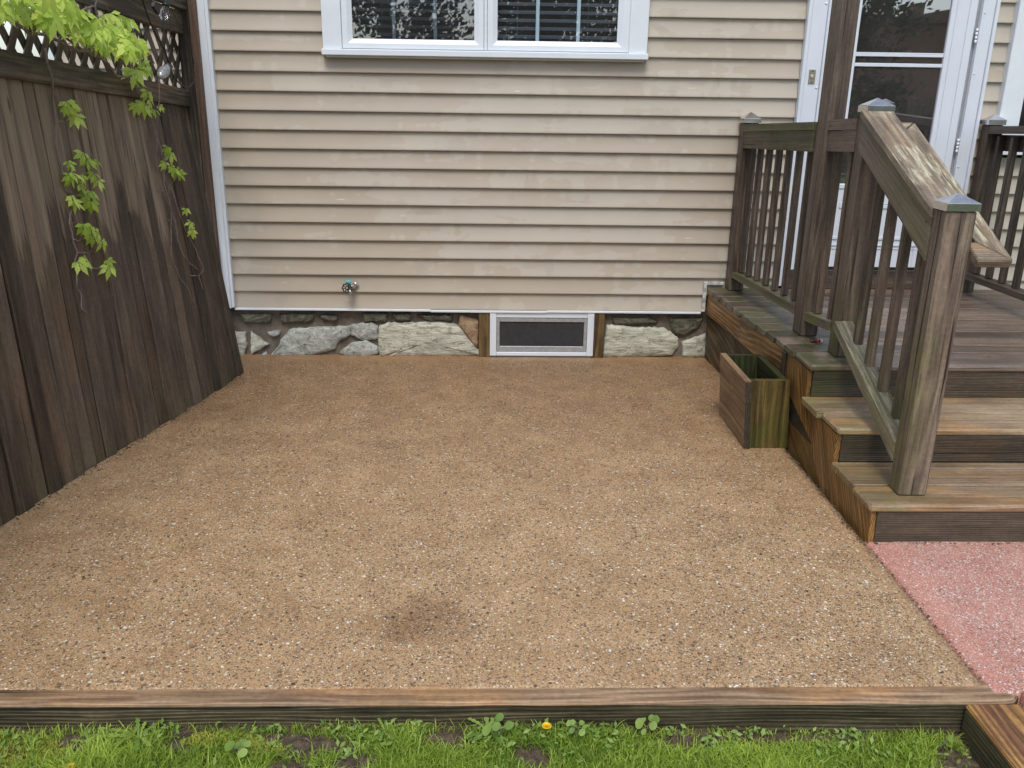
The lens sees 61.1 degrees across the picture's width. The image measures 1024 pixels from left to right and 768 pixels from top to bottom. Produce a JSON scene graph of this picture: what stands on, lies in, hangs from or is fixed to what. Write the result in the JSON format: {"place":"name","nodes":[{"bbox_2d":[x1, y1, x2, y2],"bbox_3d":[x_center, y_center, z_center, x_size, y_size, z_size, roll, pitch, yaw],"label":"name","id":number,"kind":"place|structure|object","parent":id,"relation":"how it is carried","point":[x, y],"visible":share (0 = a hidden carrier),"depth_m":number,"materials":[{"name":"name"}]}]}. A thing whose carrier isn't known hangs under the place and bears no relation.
{"place":"outdoors","nodes":[
{"label":"outdoors","id":0,"kind":"place"},
{"bbox_2d":[0,0,49,58],"label":"sky","id":1,"kind":"structure","parent":0,"point":[18,47],"materials":[{"name":"white"}]},
{"bbox_2d":[49,2,181,87],"bbox_3d":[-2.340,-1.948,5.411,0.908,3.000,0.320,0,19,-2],"label":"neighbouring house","id":2,"kind":"structure","parent":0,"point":[78,62],"depth_m":5.26,"materials":[{"name":"plastic"}]},
{"bbox_2d":[0,716,980,767],"bbox_3d":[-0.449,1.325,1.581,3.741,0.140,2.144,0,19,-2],"label":"grass","id":3,"kind":"structure","parent":0,"point":[112,756],"depth_m":2.48,"materials":[{"name":"green plant"}]},
{"bbox_2d":[70,729,103,753],"bbox_3d":[-1.206,1.021,2.476,0.106,0.015,0.082,6,19,16],"label":"weed","id":4,"kind":"object","parent":3,"relation":"on","point":[86,733],"visible":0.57,"depth_m":2.48,"materials":[{"name":"green plant"}]},
{"bbox_2d":[102,718,160,751],"bbox_3d":[-1.078,1.010,2.499,0.150,0.032,0.150,14,22,33],"label":"weed","id":5,"kind":"object","parent":3,"relation":"on","point":[138,730],"visible":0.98,"depth_m":2.50,"materials":[{"name":"green plant"}]},
{"bbox_2d":[0,728,285,767],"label":"moss","id":6,"kind":"object","parent":3,"relation":"on","point":[22,750],"visible":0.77,"depth_m":2.48,"materials":[{"name":"green plant"}]},
{"bbox_2d":[224,740,250,757],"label":"weed","id":7,"kind":"object","parent":3,"relation":"on","point":[230,745],"visible":0.91,"depth_m":2.41,"materials":[{"name":"green plant"}]},
{"bbox_2d":[370,718,401,740],"bbox_3d":[-0.368,1.010,2.533,0.105,0.024,0.118,0,19,-2],"label":"weed","id":8,"kind":"object","parent":3,"relation":"on","point":[384,727],"visible":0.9,"depth_m":2.54,"materials":[{"name":"green plant"}]},
{"bbox_2d":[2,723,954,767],"bbox_3d":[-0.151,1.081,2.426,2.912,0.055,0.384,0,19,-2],"label":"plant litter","id":9,"kind":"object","parent":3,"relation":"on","point":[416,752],"visible":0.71,"depth_m":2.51,"materials":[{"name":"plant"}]},
{"bbox_2d":[0,717,971,767],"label":"ground cover","id":10,"kind":"object","parent":3,"relation":"on","point":[510,743],"visible":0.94,"depth_m":2.52,"materials":[{"name":"green plant"}]},
{"bbox_2d":[465,715,507,743],"bbox_3d":[-0.069,1.007,2.549,0.131,0.034,0.155,3,19,6],"label":"weed","id":11,"kind":"object","parent":3,"relation":"on","point":[497,737],"visible":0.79,"depth_m":2.52,"materials":[{"name":"green plant"}]},
{"bbox_2d":[482,713,512,735],"bbox_3d":[-0.043,0.999,2.508,0.076,0.084,0.065,-13,23,-35],"label":"weed","id":12,"kind":"object","parent":3,"relation":"on","point":[496,726],"visible":0.88,"depth_m":2.50,"materials":[{"name":"green plant"}]},
{"bbox_2d":[542,722,551,735],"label":"dandelion flower","id":13,"kind":"object","parent":3,"relation":"on","point":[546,725],"visible":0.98,"depth_m":2.54,"materials":[{"name":"yellow plant"}]},
{"bbox_2d":[566,719,586,737],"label":"weed","id":14,"kind":"object","parent":3,"relation":"on","point":[571,723],"visible":0.94,"depth_m":2.53,"materials":[{"name":"green plant"}]},
{"bbox_2d":[635,714,659,734],"bbox_3d":[0.400,1.010,2.561,0.075,0.058,0.067,0,19,-2],"label":"weed","id":15,"kind":"object","parent":3,"relation":"on","point":[652,725],"visible":1,"depth_m":2.55,"materials":[{"name":"green plant"}]},
{"bbox_2d":[815,747,847,767],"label":"weed","id":16,"kind":"object","parent":3,"relation":"on","point":[825,764],"visible":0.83,"depth_m":2.49,"materials":[{"name":"green plant"}]},
{"bbox_2d":[936,735,952,755],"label":"weed","id":17,"kind":"object","parent":3,"relation":"on","point":[949,738],"visible":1,"depth_m":2.52,"materials":[{"name":"green plant"}]},
{"bbox_2d":[0,354,981,689],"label":"patio","id":18,"kind":"structure","parent":0,"point":[328,522],"depth_m":3.41,"materials":[{"name":"brown gravel"}]},
{"bbox_2d":[0,0,243,525],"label":"wooden fence","id":19,"kind":"object","parent":18,"relation":"on","point":[145,347],"visible":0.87,"depth_m":4.20,"materials":[{"name":"brown wood"}]},
{"bbox_2d":[0,0,154,89],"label":"climbing vine","id":20,"kind":"object","parent":19,"relation":"attached to","point":[63,18],"visible":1,"depth_m":3.64,"materials":[{"name":"green plant"}]},
{"bbox_2d":[43,48,115,315],"bbox_3d":[-1.968,-0.916,3.990,0.136,1.168,0.372,0,19,-2],"label":"hanging vine","id":21,"kind":"object","parent":19,"relation":"hanging from","point":[87,201],"visible":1,"depth_m":3.97,"materials":[{"name":"green plant"}]},
{"bbox_2d":[128,78,202,306],"bbox_3d":[-1.915,-1.055,4.850,0.202,1.253,0.399,0,19,-2],"label":"hanging vine","id":22,"kind":"object","parent":19,"relation":"hanging from","point":[141,107],"visible":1,"depth_m":4.83,"materials":[{"name":"green plant"}]},
{"bbox_2d":[142,0,194,87],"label":"string light","id":23,"kind":"object","parent":19,"relation":"hanging from","point":[165,69],"visible":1,"depth_m":4.57,"materials":[{"name":"black plastic"}]},
{"bbox_2d":[16,355,1023,681],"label":"dirt crumbs","id":24,"kind":"object","parent":18,"relation":"on","point":[788,453],"visible":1,"depth_m":3.75,"materials":[{"name":"soil"}]},
{"bbox_2d":[196,0,1023,357],"bbox_3d":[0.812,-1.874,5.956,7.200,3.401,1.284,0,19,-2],"label":"house","id":25,"kind":"structure","parent":18,"relation":"on","point":[454,176],"depth_m":5.53,"materials":[{"name":"plastic"}]},
{"bbox_2d":[321,0,649,61],"bbox_3d":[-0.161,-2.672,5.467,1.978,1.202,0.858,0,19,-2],"label":"window","id":26,"kind":"structure","parent":25,"relation":"in","point":[533,30],"depth_m":5.27,"materials":[{"name":"white plastic"}]},
{"bbox_2d":[490,313,594,355],"bbox_3d":[0.201,-0.343,5.887,0.703,0.305,0.058,0,19,-2],"label":"basement window","id":27,"kind":"structure","parent":25,"relation":"in","point":[518,334],"depth_m":5.88,"materials":[{"name":"white plastic"}]},
{"bbox_2d":[828,0,978,267],"bbox_3d":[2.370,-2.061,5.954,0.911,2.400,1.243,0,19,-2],"label":"storm door","id":28,"kind":"structure","parent":25,"relation":"in","point":[912,56],"depth_m":5.78,"materials":[{"name":"white paint"}]},
{"bbox_2d":[996,0,1023,154],"bbox_3d":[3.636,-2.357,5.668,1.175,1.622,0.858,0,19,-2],"label":"window","id":29,"kind":"structure","parent":25,"relation":"in","point":[1010,106],"depth_m":5.38,"materials":[{"name":"white plastic"}]},
{"bbox_2d":[719,353,789,448],"bbox_3d":[1.281,0.080,4.611,0.258,0.362,0.498,0,19,-2],"label":"planter box","id":30,"kind":"object","parent":18,"relation":"on","point":[754,395],"visible":1,"depth_m":4.42,"materials":[{"name":"brown wood"}]},
{"bbox_2d":[496,307,1023,523],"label":"ground","id":31,"kind":"structure","parent":0,"point":[842,461],"depth_m":4.87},
{"bbox_2d":[0,680,1018,734],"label":"landscape timber","id":32,"kind":"object","parent":31,"relation":"on","point":[861,709],"visible":0.62,"depth_m":2.58,"materials":[{"name":"brown wood"}]},
{"bbox_2d":[704,0,1023,543],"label":"wooden deck","id":33,"kind":"structure","parent":31,"relation":"on","point":[881,418],"depth_m":4.05,"materials":[{"name":"brown wood"}]},
{"bbox_2d":[960,704,1023,767],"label":"landscape timber","id":34,"kind":"object","parent":31,"relation":"on","point":[992,736],"visible":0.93,"depth_m":2.50,"materials":[{"name":"brown wood"}]},
{"bbox_2d":[810,339,822,342],"bbox_3d":[1.585,-0.224,4.508,0.061,0.017,0.017,0,19,-2],"label":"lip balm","id":35,"kind":"object","parent":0,"point":[816,340],"visible":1,"depth_m":4.50,"materials":[{"name":"red plastic"}]},
{"bbox_2d":[863,541,1023,703],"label":"red path","id":36,"kind":"structure","parent":0,"point":[968,597],"depth_m":3.14,"materials":[{"name":"gravel"}]},
{"bbox_2d":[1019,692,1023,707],"bbox_3d":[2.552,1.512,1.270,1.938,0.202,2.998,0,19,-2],"label":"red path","id":37,"kind":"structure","parent":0,"point":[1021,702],"depth_m":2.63,"materials":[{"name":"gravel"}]}
]}

